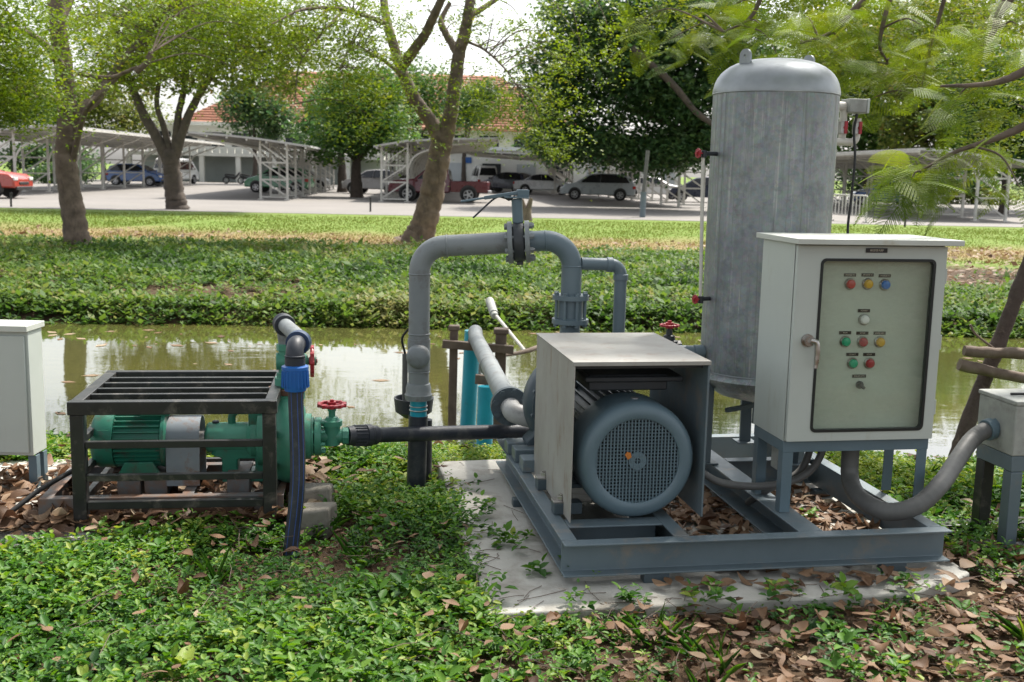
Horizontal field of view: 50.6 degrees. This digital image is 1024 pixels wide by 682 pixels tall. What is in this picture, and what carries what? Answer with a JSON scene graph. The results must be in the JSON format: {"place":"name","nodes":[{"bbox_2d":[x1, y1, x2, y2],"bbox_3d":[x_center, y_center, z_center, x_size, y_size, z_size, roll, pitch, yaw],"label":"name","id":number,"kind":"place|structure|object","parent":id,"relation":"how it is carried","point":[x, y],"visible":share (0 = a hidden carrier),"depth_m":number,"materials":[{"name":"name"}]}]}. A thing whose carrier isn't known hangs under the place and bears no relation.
{"place":"outdoors","nodes":[
{"label":"outdoors","id":0,"kind":"place"},
{"bbox_2d":[0,170,32,197],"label":"car","id":1,"kind":"object","parent":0,"point":[14,183],"visible":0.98,"depth_m":45.29,"materials":[{"name":"red paint"}]},
{"bbox_2d":[138,120,313,154],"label":"annex building","id":2,"kind":"structure","parent":0,"point":[198,126],"depth_m":102.46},
{"bbox_2d":[182,71,564,177],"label":"hall building","id":3,"kind":"structure","parent":0,"point":[207,114],"depth_m":106.29,"materials":[{"name":"tile"}]},
{"bbox_2d":[478,134,499,146],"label":"window","id":4,"kind":"structure","parent":3,"relation":"in","point":[498,144],"depth_m":106.14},
{"bbox_2d":[513,135,527,146],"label":"window","id":5,"kind":"structure","parent":3,"relation":"in","point":[516,140],"depth_m":106.19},
{"bbox_2d":[0,162,1023,681],"bbox_3d":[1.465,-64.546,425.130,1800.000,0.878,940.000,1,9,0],"label":"ground","id":6,"kind":"structure","parent":0,"point":[762,666],"depth_m":13.79,"materials":[{"name":"plant"}]},
{"bbox_2d":[0,46,91,171],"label":"shade tree","id":7,"kind":"object","parent":6,"relation":"on","point":[41,112],"visible":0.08,"depth_m":87.71,"materials":[{"name":"green plant"}]},
{"bbox_2d":[0,141,109,179],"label":"shade tree","id":8,"kind":"object","parent":6,"relation":"on","point":[37,152],"visible":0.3,"depth_m":85.97,"materials":[{"name":"green plant"}]},
{"bbox_2d":[27,157,110,183],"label":"shrub","id":9,"kind":"object","parent":6,"relation":"on","point":[43,168],"visible":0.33,"depth_m":76.95,"materials":[{"name":"green plant"}]},
{"bbox_2d":[30,70,174,179],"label":"shade tree","id":10,"kind":"object","parent":6,"relation":"on","point":[123,119],"visible":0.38,"depth_m":93.51,"materials":[{"name":"green plant"}]},
{"bbox_2d":[0,459,285,553],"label":"concrete slab","id":11,"kind":"structure","parent":6,"relation":"on","point":[4,534],"depth_m":4.74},
{"bbox_2d":[0,320,47,487],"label":"electrical cabinet","id":12,"kind":"object","parent":11,"relation":"on","point":[22,419],"visible":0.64,"depth_m":5.12,"materials":[{"name":"metal"}]},
{"bbox_2d":[10,465,122,511],"bbox_3d":[-2.021,0.625,4.738,1.006,0.290,0.096,-7,12,-44],"label":"power cable","id":13,"kind":"object","parent":11,"relation":"on","point":[25,500],"visible":0.34,"depth_m":4.69,"materials":[{"name":"black rubber"}]},
{"bbox_2d":[38,461,286,520],"bbox_3d":[-1.560,0.663,4.993,1.033,0.172,0.581,0,9,-8],"label":"channel frame","id":14,"kind":"object","parent":11,"relation":"on","point":[135,490],"visible":0.38,"depth_m":4.83,"materials":[{"name":"metal"}]},
{"bbox_2d":[90,415,169,472],"bbox_3d":[-1.696,0.423,4.923,0.378,0.318,0.263,0,9,-8],"label":"motor","id":15,"kind":"object","parent":14,"relation":"on","point":[132,427],"visible":0.59,"depth_m":4.83,"materials":[{"name":"green paint"}]},
{"bbox_2d":[165,415,205,485],"bbox_3d":[-1.491,0.487,4.961,0.145,0.302,0.210,0,9,-8],"label":"coupling guard","id":16,"kind":"object","parent":14,"relation":"on","point":[180,427],"visible":0.83,"depth_m":4.87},
{"bbox_2d":[199,386,325,482],"bbox_3d":[-1.202,0.431,4.992,0.680,0.444,0.422,0,9,-8],"label":"green pump","id":17,"kind":"object","parent":14,"relation":"on","point":[232,428],"visible":0.56,"depth_m":4.93,"materials":[{"name":"metal"}]},
{"bbox_2d":[275,376,283,388],"bbox_3d":[-1.036,0.189,4.977,0.104,0.045,0.104,0,9,-8],"label":"pipe nipple","id":18,"kind":"object","parent":17,"relation":"on","point":[277,381],"visible":0.26,"depth_m":4.93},
{"bbox_2d":[276,343,316,378],"bbox_3d":[-0.988,0.092,4.974,0.188,0.165,0.149,0,9,-8],"label":"gate valve","id":19,"kind":"object","parent":18,"relation":"on","point":[311,360],"visible":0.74,"depth_m":4.92,"materials":[{"name":"red paint"}]},
{"bbox_3d":[-0.899,0.442,5.036,0.027,0.090,0.090,0,9,-8],"label":"pipe nipple","id":20,"kind":"object","parent":17,"relation":"attached to","visible":0},
{"bbox_2d":[317,399,348,446],"bbox_3d":[-0.836,0.377,5.034,0.156,0.215,0.140,0,9,-8],"label":"gate valve","id":21,"kind":"object","parent":20,"relation":"on","point":[334,435],"visible":0.95,"depth_m":5.01,"materials":[{"name":"red paint"}]},
{"bbox_2d":[346,424,528,446],"bbox_3d":[-0.203,0.451,5.407,1.336,0.194,0.104,-4,10,-31],"label":"plastic pipe","id":22,"kind":"object","parent":21,"relation":"attached to","point":[366,435],"visible":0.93,"depth_m":5.25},
{"bbox_2d":[67,370,280,536],"bbox_3d":[-1.482,0.500,4.963,0.856,0.611,0.731,0,9,-8],"label":"pump cage","id":23,"kind":"object","parent":11,"relation":"on","point":[143,392],"visible":0.68,"depth_m":4.64,"materials":[{"name":"black paint"}]},
{"bbox_2d":[0,0,332,247],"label":"flame tree","id":24,"kind":"object","parent":6,"relation":"on","point":[70,114],"visible":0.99,"depth_m":19.91,"materials":[{"name":"green plant"}]},
{"bbox_2d":[31,0,346,209],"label":"shade tree","id":25,"kind":"object","parent":6,"relation":"on","point":[169,151],"visible":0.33,"depth_m":37.69,"materials":[{"name":"green plant"}]},
{"bbox_2d":[207,78,305,176],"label":"shade tree","id":26,"kind":"object","parent":6,"relation":"on","point":[251,115],"visible":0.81,"depth_m":89.26,"materials":[{"name":"green plant"}]},
{"bbox_2d":[272,313,311,559],"bbox_3d":[-0.950,0.439,4.700,0.142,1.044,0.717,-1,9,-14],"label":"striped pipe","id":27,"kind":"object","parent":6,"relation":"on","point":[294,338],"visible":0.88,"depth_m":4.40,"materials":[{"name":"black plastic"}]},
{"bbox_2d":[288,483,334,502],"bbox_3d":[-0.917,0.742,4.929,0.210,0.198,0.184,1,9,0],"label":"concrete chunk","id":28,"kind":"object","parent":6,"relation":"on","point":[315,490],"visible":0.32,"depth_m":4.85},
{"bbox_2d":[301,502,336,539],"bbox_3d":[-0.852,0.780,4.731,0.162,0.145,0.142,1,9,0],"label":"concrete chunk","id":29,"kind":"object","parent":6,"relation":"on","point":[317,513],"visible":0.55,"depth_m":4.67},
{"bbox_2d":[279,75,363,191],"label":"shade tree","id":30,"kind":"object","parent":6,"relation":"on","point":[341,175],"visible":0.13,"depth_m":69.92,"materials":[{"name":"green plant"}]},
{"bbox_2d":[290,59,422,197],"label":"shade tree","id":31,"kind":"object","parent":6,"relation":"on","point":[356,186],"visible":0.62,"depth_m":57.63,"materials":[{"name":"green plant"}]},
{"bbox_2d":[394,327,433,485],"bbox_3d":[-0.494,0.382,5.446,0.200,0.939,0.200,0,9,-10],"label":"standpipe","id":32,"kind":"object","parent":6,"relation":"on","point":[402,404],"visible":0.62,"depth_m":5.38,"materials":[{"name":"black plastic"}]},
{"bbox_2d":[381,51,467,174],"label":"shade tree","id":33,"kind":"object","parent":6,"relation":"on","point":[424,82],"visible":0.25,"depth_m":95.04,"materials":[{"name":"green plant"}]},
{"bbox_2d":[185,0,673,241],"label":"flame tree","id":34,"kind":"object","parent":6,"relation":"on","point":[424,221],"visible":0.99,"depth_m":22.77,"materials":[{"name":"green plant"}]},
{"bbox_2d":[431,73,511,180],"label":"shade tree","id":35,"kind":"object","parent":6,"relation":"on","point":[463,171],"visible":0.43,"depth_m":91.57,"materials":[{"name":"green plant"}]},
{"bbox_2d":[476,385,492,448],"bbox_3d":[-0.203,0.726,7.944,0.130,0.804,0.150,1,9,0],"label":"casing pipe","id":36,"kind":"object","parent":6,"relation":"on","point":[484,412],"visible":0.43,"depth_m":7.87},
{"bbox_2d":[486,297,524,349],"bbox_3d":[-0.071,-0.147,9.108,0.104,0.325,1.109,-1,9,-15],"label":"pipe","id":37,"kind":"object","parent":6,"relation":"on","point":[492,308],"visible":0.93,"depth_m":9.30,"materials":[{"name":"white plastic"}]},
{"bbox_2d":[0,225,1022,317],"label":"bank leaf litter","id":38,"kind":"object","parent":6,"relation":"on","point":[1013,262],"visible":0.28,"depth_m":22.97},
{"bbox_2d":[0,428,1023,681],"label":"ground cover","id":39,"kind":"object","parent":6,"relation":"on","point":[262,654],"visible":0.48,"depth_m":3.78,"materials":[{"name":"green plant"}]},
{"bbox_2d":[0,230,1023,337],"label":"bank plants","id":40,"kind":"object","parent":6,"relation":"on","point":[646,269],"visible":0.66,"depth_m":15.62,"materials":[{"name":"green plant"}]},
{"bbox_2d":[0,433,1023,681],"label":"fallen leaves","id":41,"kind":"object","parent":6,"relation":"on","point":[58,521],"visible":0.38,"depth_m":4.18,"materials":[{"name":"brown plant"}]},
{"bbox_2d":[0,442,1023,681],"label":"twig litter","id":42,"kind":"object","parent":6,"relation":"on","point":[238,538],"visible":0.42,"depth_m":3.86,"materials":[{"name":"brown wood"}]},
{"bbox_2d":[3,456,1023,681],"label":"leaf crumbs","id":43,"kind":"object","parent":6,"relation":"on","point":[997,631],"visible":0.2,"depth_m":3.65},
{"bbox_2d":[15,444,1023,681],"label":"grass tufts","id":44,"kind":"object","parent":6,"relation":"on","point":[1016,632],"visible":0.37,"depth_m":3.70,"materials":[{"name":"green plant"}]},
{"bbox_2d":[522,198,532,220],"bbox_3d":[0.456,-4.297,35.724,0.520,0.855,0.520,1,9,0],"label":"tree stump","id":45,"kind":"object","parent":6,"relation":"on","point":[527,208],"visible":0.6,"depth_m":35.61,"materials":[{"name":"brown plant"}]},
{"bbox_2d":[639,150,649,216],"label":"lamp post","id":46,"kind":"object","parent":6,"relation":"on","point":[642,203],"visible":0.83,"depth_m":40.39,"materials":[{"name":"metal"}]},
{"bbox_2d":[501,0,792,187],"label":"shade tree","id":47,"kind":"object","parent":6,"relation":"on","point":[668,102],"visible":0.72,"depth_m":47.41,"materials":[{"name":"green plant"}]},
{"bbox_2d":[437,459,968,621],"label":"concrete slab","id":48,"kind":"structure","parent":6,"relation":"on","point":[510,562],"depth_m":4.15,"materials":[{"name":"concrete"}]},
{"bbox_2d":[496,433,951,582],"bbox_3d":[0.814,0.664,4.921,1.580,0.242,1.625,0,9,-10],"label":"skid frame","id":49,"kind":"object","parent":48,"relation":"on","point":[660,544],"visible":0.71,"depth_m":4.27,"materials":[{"name":"paint"}]},
{"bbox_2d":[523,368,535,444],"bbox_3d":[0.307,0.262,5.246,0.449,0.577,0.447,7,11,33],"label":"centrifugal pump","id":50,"kind":"object","parent":49,"relation":"on","point":[529,394],"visible":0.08,"depth_m":5.18,"materials":[{"name":"paint"}]},
{"bbox_2d":[460,325,527,426],"bbox_3d":[-0.175,0.601,7.013,0.331,1.240,3.384,0,9,-8],"label":"suction pipe","id":51,"kind":"object","parent":50,"relation":"attached to","point":[506,405],"visible":0.84,"depth_m":6.76,"materials":[{"name":"paint"}]},
{"bbox_2d":[405,220,588,488],"bbox_3d":[-0.080,0.152,5.251,0.882,1.472,0.202,1,9,0],"label":"discharge pipe","id":52,"kind":"object","parent":50,"relation":"attached to","point":[570,299],"visible":0.98,"depth_m":5.14,"materials":[{"name":"paint"}]},
{"bbox_2d":[461,189,528,264],"bbox_3d":[-0.080,-0.538,5.123,0.328,0.356,0.191,0,9,-10],"label":"butterfly valve","id":53,"kind":"object","parent":52,"relation":"attached to","point":[518,232],"visible":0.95,"depth_m":5.10,"materials":[{"name":"paint"}]},
{"bbox_2d":[581,257,705,357],"bbox_3d":[0.631,-0.158,5.221,0.624,0.483,0.103,1,9,1],"label":"bypass pipe","id":54,"kind":"object","parent":52,"relation":"attached to","point":[617,268],"visible":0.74,"depth_m":5.20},
{"bbox_2d":[659,320,681,344],"bbox_3d":[0.768,-0.010,5.306,0.120,0.182,0.100,0,9,-10],"label":"gate valve","id":55,"kind":"object","parent":54,"relation":"attached to","point":[669,325],"visible":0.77,"depth_m":5.28,"materials":[{"name":"red paint"}]},
{"bbox_2d":[534,333,711,522],"bbox_3d":[0.435,0.337,4.594,0.552,0.640,0.751,0,9,-10],"label":"motor hood","id":56,"kind":"object","parent":49,"relation":"on","point":[561,358],"visible":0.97,"depth_m":4.43,"materials":[{"name":"metal"}]},
{"bbox_2d":[572,368,692,516],"bbox_3d":[0.427,0.370,4.662,0.474,0.554,0.834,0,9,-10],"label":"electric motor","id":57,"kind":"object","parent":49,"relation":"on","point":[616,417],"visible":0.97,"depth_m":4.29,"materials":[{"name":"paint"}]},
{"bbox_2d":[692,49,840,466],"bbox_3d":[1.220,-0.392,5.211,0.636,1.941,0.658,5,10,21],"label":"pressure tank","id":58,"kind":"object","parent":49,"relation":"on","point":[771,153],"visible":0.78,"depth_m":4.95,"materials":[{"name":"metal"}]},
{"bbox_2d":[837,98,869,145],"bbox_3d":[1.599,-1.065,5.275,0.258,0.226,0.109,-1,9,-15],"label":"pressure switch","id":59,"kind":"object","parent":58,"relation":"attached to","point":[855,106],"visible":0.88,"depth_m":5.26,"materials":[{"name":"paint"}]},
{"bbox_2d":[846,114,857,233],"bbox_3d":[1.642,-0.730,5.246,0.027,0.732,0.126,3,9,12],"label":"black cable","id":60,"kind":"object","parent":59,"relation":"hanging from","point":[853,176],"visible":0.81,"depth_m":5.23,"materials":[{"name":"rubber"}]},
{"bbox_2d":[751,232,964,512],"bbox_3d":[1.408,0.125,4.539,0.704,1.123,0.433,0,9,-10],"label":"control cabinet","id":61,"kind":"object","parent":49,"relation":"on","point":[849,340],"visible":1,"depth_m":4.42,"materials":[{"name":"metal"}]},
{"bbox_2d":[704,451,825,489],"bbox_3d":[0.997,0.500,4.575,0.742,0.257,0.173,1,9,-1],"label":"flexible conduit","id":62,"kind":"object","parent":61,"relation":"attached to","point":[799,477],"visible":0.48,"depth_m":4.57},
{"bbox_2d":[745,452,812,505],"bbox_3d":[1.164,0.554,4.696,0.298,0.391,0.128,4,9,18],"label":"flexible conduit","id":63,"kind":"object","parent":61,"relation":"attached to","point":[802,467],"visible":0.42,"depth_m":4.68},
{"bbox_2d":[840,418,999,520],"bbox_3d":[1.813,0.533,4.571,0.829,0.337,0.391,-1,9,-17],"label":"flexible conduit","id":64,"kind":"object","parent":61,"relation":"attached to","point":[933,491],"visible":0.96,"depth_m":4.48,"materials":[{"name":"paint"}]},
{"bbox_2d":[607,0,1023,235],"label":"flame tree","id":65,"kind":"object","parent":6,"relation":"on","point":[972,45],"visible":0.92,"depth_m":7.36,"materials":[{"name":"green plant"}]},
{"bbox_2d":[797,0,941,109],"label":"shade tree","id":66,"kind":"object","parent":6,"relation":"on","point":[872,25],"visible":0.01,"depth_m":83.83,"materials":[{"name":"green plant"}]},
{"bbox_2d":[827,54,924,188],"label":"shade tree","id":67,"kind":"object","parent":6,"relation":"on","point":[862,144],"visible":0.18,"depth_m":71.43,"materials":[{"name":"green plant"}]},
{"bbox_2d":[769,0,1023,204],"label":"shade tree","id":68,"kind":"object","parent":6,"relation":"on","point":[834,60],"visible":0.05,"depth_m":69.03,"materials":[{"name":"green plant"}]},
{"bbox_2d":[834,168,1014,202],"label":"shade tree","id":69,"kind":"object","parent":6,"relation":"on","point":[858,187],"visible":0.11,"depth_m":78.12,"materials":[{"name":"green plant"}]},
{"bbox_2d":[859,50,1001,207],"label":"shade tree","id":70,"kind":"object","parent":6,"relation":"on","point":[910,135],"visible":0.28,"depth_m":64.14,"materials":[{"name":"green plant"}]},
{"bbox_2d":[876,0,1023,79],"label":"shade tree","id":71,"kind":"object","parent":6,"relation":"on","point":[981,14],"visible":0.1,"depth_m":60.91,"materials":[{"name":"green plant"}]},
{"bbox_2d":[911,28,1023,213],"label":"shade tree","id":72,"kind":"object","parent":6,"relation":"on","point":[1016,175],"visible":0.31,"depth_m":54.01,"materials":[{"name":"green plant"}]},
{"bbox_2d":[929,181,1023,204],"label":"shrub","id":73,"kind":"object","parent":6,"relation":"on","point":[985,193],"visible":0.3,"depth_m":76.89,"materials":[{"name":"green plant"}]},
{"bbox_2d":[937,388,1023,554],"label":"junction box","id":74,"kind":"object","parent":6,"relation":"on","point":[1004,450],"visible":0.73,"depth_m":4.76,"materials":[{"name":"paint"}]},
{"bbox_2d":[948,256,1023,455],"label":"pole fence","id":75,"kind":"object","parent":6,"relation":"on","point":[993,354],"visible":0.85,"depth_m":6.45,"materials":[{"name":"brown wood"}]},
{"bbox_2d":[0,179,1023,226],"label":"road","id":76,"kind":"structure","parent":0,"point":[218,197],"depth_m":48.74,"materials":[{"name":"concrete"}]},
{"bbox_2d":[0,125,224,191],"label":"carport","id":77,"kind":"object","parent":76,"relation":"on","point":[102,138],"visible":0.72,"depth_m":63.85,"materials":[{"name":"metal"}]},
{"bbox_2d":[106,164,163,185],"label":"hatchback","id":78,"kind":"object","parent":76,"relation":"on","point":[152,176],"visible":0.77,"depth_m":75.44,"materials":[{"name":"blue paint"}]},
{"bbox_2d":[153,158,198,183],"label":"van","id":79,"kind":"object","parent":76,"relation":"on","point":[194,173],"visible":0.28,"depth_m":87.18,"materials":[{"name":"white paint"}]},
{"bbox_2d":[222,172,243,183],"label":"motorcycle","id":80,"kind":"object","parent":76,"relation":"on","point":[231,176],"visible":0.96,"depth_m":91.95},
{"bbox_2d":[237,174,251,183],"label":"motorcycle","id":81,"kind":"object","parent":76,"relation":"on","point":[243,176],"visible":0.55,"depth_m":92.14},
{"bbox_2d":[126,146,388,183],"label":"covered walkway","id":82,"kind":"structure","parent":76,"relation":"on","point":[211,166],"depth_m":102.28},
{"bbox_2d":[187,131,346,199],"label":"carport","id":83,"kind":"object","parent":76,"relation":"on","point":[260,144],"visible":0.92,"depth_m":54.68,"materials":[{"name":"metal"}]},
{"bbox_2d":[244,167,313,191],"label":"sedan","id":84,"kind":"object","parent":76,"relation":"on","point":[252,183],"visible":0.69,"depth_m":64.56,"materials":[{"name":"green paint"}]},
{"bbox_2d":[281,167,330,189],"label":"hatchback","id":85,"kind":"object","parent":76,"relation":"on","point":[328,183],"visible":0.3,"depth_m":72.67,"materials":[{"name":"silver paint"}]},
{"bbox_2d":[341,169,405,192],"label":"hatchback","id":86,"kind":"object","parent":76,"relation":"on","point":[370,179],"visible":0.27,"depth_m":66.54,"materials":[{"name":"grey paint"}]},
{"bbox_2d":[373,137,499,201],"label":"carport","id":87,"kind":"object","parent":76,"relation":"on","point":[413,168],"visible":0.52,"depth_m":55.89,"materials":[{"name":"metal"}]},
{"bbox_2d":[388,169,491,202],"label":"pickup","id":88,"kind":"object","parent":76,"relation":"on","point":[470,189],"visible":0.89,"depth_m":53.84,"materials":[{"name":"red paint"}]},
{"bbox_2d":[470,165,496,180],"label":"van","id":89,"kind":"object","parent":76,"relation":"on","point":[480,173],"visible":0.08,"depth_m":88.80,"materials":[{"name":"white paint"}]},
{"bbox_2d":[482,172,530,191],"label":"hatchback","id":90,"kind":"object","parent":76,"relation":"on","point":[499,182],"visible":0.33,"depth_m":80.35,"materials":[{"name":"paint"}]},
{"bbox_2d":[464,151,574,194],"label":"carport","id":91,"kind":"object","parent":76,"relation":"on","point":[510,155],"visible":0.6,"depth_m":80.33,"materials":[{"name":"metal"}]},
{"bbox_2d":[513,174,568,194],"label":"sedan","id":92,"kind":"object","parent":76,"relation":"on","point":[531,183],"visible":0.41,"depth_m":77.43,"materials":[{"name":"silver paint"}]},
{"bbox_2d":[449,147,677,190],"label":"shop building","id":93,"kind":"structure","parent":76,"relation":"on","point":[472,162],"depth_m":92.78,"materials":[{"name":"white paint"}]},
{"bbox_2d":[449,163,461,180],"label":"door","id":94,"kind":"structure","parent":93,"relation":"in","point":[456,168],"depth_m":92.83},
{"bbox_2d":[482,163,500,173],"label":"door","id":95,"kind":"structure","parent":93,"relation":"in","point":[498,166],"depth_m":92.73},
{"bbox_2d":[517,164,535,174],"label":"door","id":96,"kind":"structure","parent":93,"relation":"in","point":[531,170],"depth_m":92.78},
{"bbox_2d":[656,168,674,184],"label":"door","id":97,"kind":"structure","parent":93,"relation":"in","point":[672,175],"depth_m":92.85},
{"bbox_2d":[560,173,635,200],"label":"wagon","id":98,"kind":"object","parent":76,"relation":"on","point":[620,188],"visible":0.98,"depth_m":64.49,"materials":[{"name":"paint"}]},
{"bbox_2d":[521,153,705,207],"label":"carport","id":99,"kind":"object","parent":76,"relation":"on","point":[679,187],"visible":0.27,"depth_m":61.19,"materials":[{"name":"metal"}]},
{"bbox_2d":[628,177,676,198],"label":"sedan","id":100,"kind":"object","parent":76,"relation":"on","point":[657,189],"visible":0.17,"depth_m":71.43,"materials":[{"name":"white paint"}]},
{"bbox_2d":[668,177,708,201],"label":"hatchback","id":101,"kind":"object","parent":76,"relation":"on","point":[692,192],"visible":0.32,"depth_m":64.62,"materials":[{"name":"paint"}]},
{"bbox_2d":[832,194,868,222],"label":"crowd barrier","id":102,"kind":"object","parent":76,"relation":"on","point":[846,195],"visible":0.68,"depth_m":40.68,"materials":[{"name":"metal"}]},
{"bbox_2d":[848,181,919,206],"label":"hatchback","id":103,"kind":"object","parent":76,"relation":"on","point":[864,193],"visible":0.27,"depth_m":64.68,"materials":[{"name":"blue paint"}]},
{"bbox_2d":[833,148,1023,221],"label":"carport","id":104,"kind":"object","parent":76,"relation":"on","point":[844,160],"visible":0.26,"depth_m":48.20,"materials":[{"name":"metal"}]},
{"bbox_2d":[0,209,1023,264],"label":"lawn grass","id":105,"kind":"structure","parent":0,"point":[585,243],"depth_m":29.45,"materials":[{"name":"plant"}]},
{"bbox_2d":[0,0,1023,184],"label":"sky","id":106,"kind":"structure","parent":0,"point":[471,55],"materials":[{"name":"white"}]},
{"bbox_2d":[41,320,1023,460],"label":"water","id":107,"kind":"structure","parent":0,"point":[348,370],"depth_m":11.20,"materials":[{"name":"liquid"}]},
{"bbox_2d":[442,324,513,425],"bbox_3d":[-0.266,0.564,8.172,0.538,1.345,0.320,1,9,0],"label":"wooden trestle","id":108,"kind":"object","parent":107,"relation":"in","point":[500,348],"visible":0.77,"depth_m":8.15,"materials":[{"name":"brown wood"}]},
{"bbox_2d":[506,345,536,356],"bbox_3d":[0.262,0.056,8.771,0.078,0.113,1.307,7,10,32],"label":"driftwood branch","id":109,"kind":"object","parent":108,"relation":"attached to","point":[528,350],"visible":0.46,"depth_m":8.45,"materials":[{"name":"brown wood"}]},
{"bbox_2d":[47,323,982,455],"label":"floating leaves","id":110,"kind":"object","parent":107,"relation":"on","point":[909,454],"visible":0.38,"depth_m":12.01,"materials":[{"name":"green plant"}]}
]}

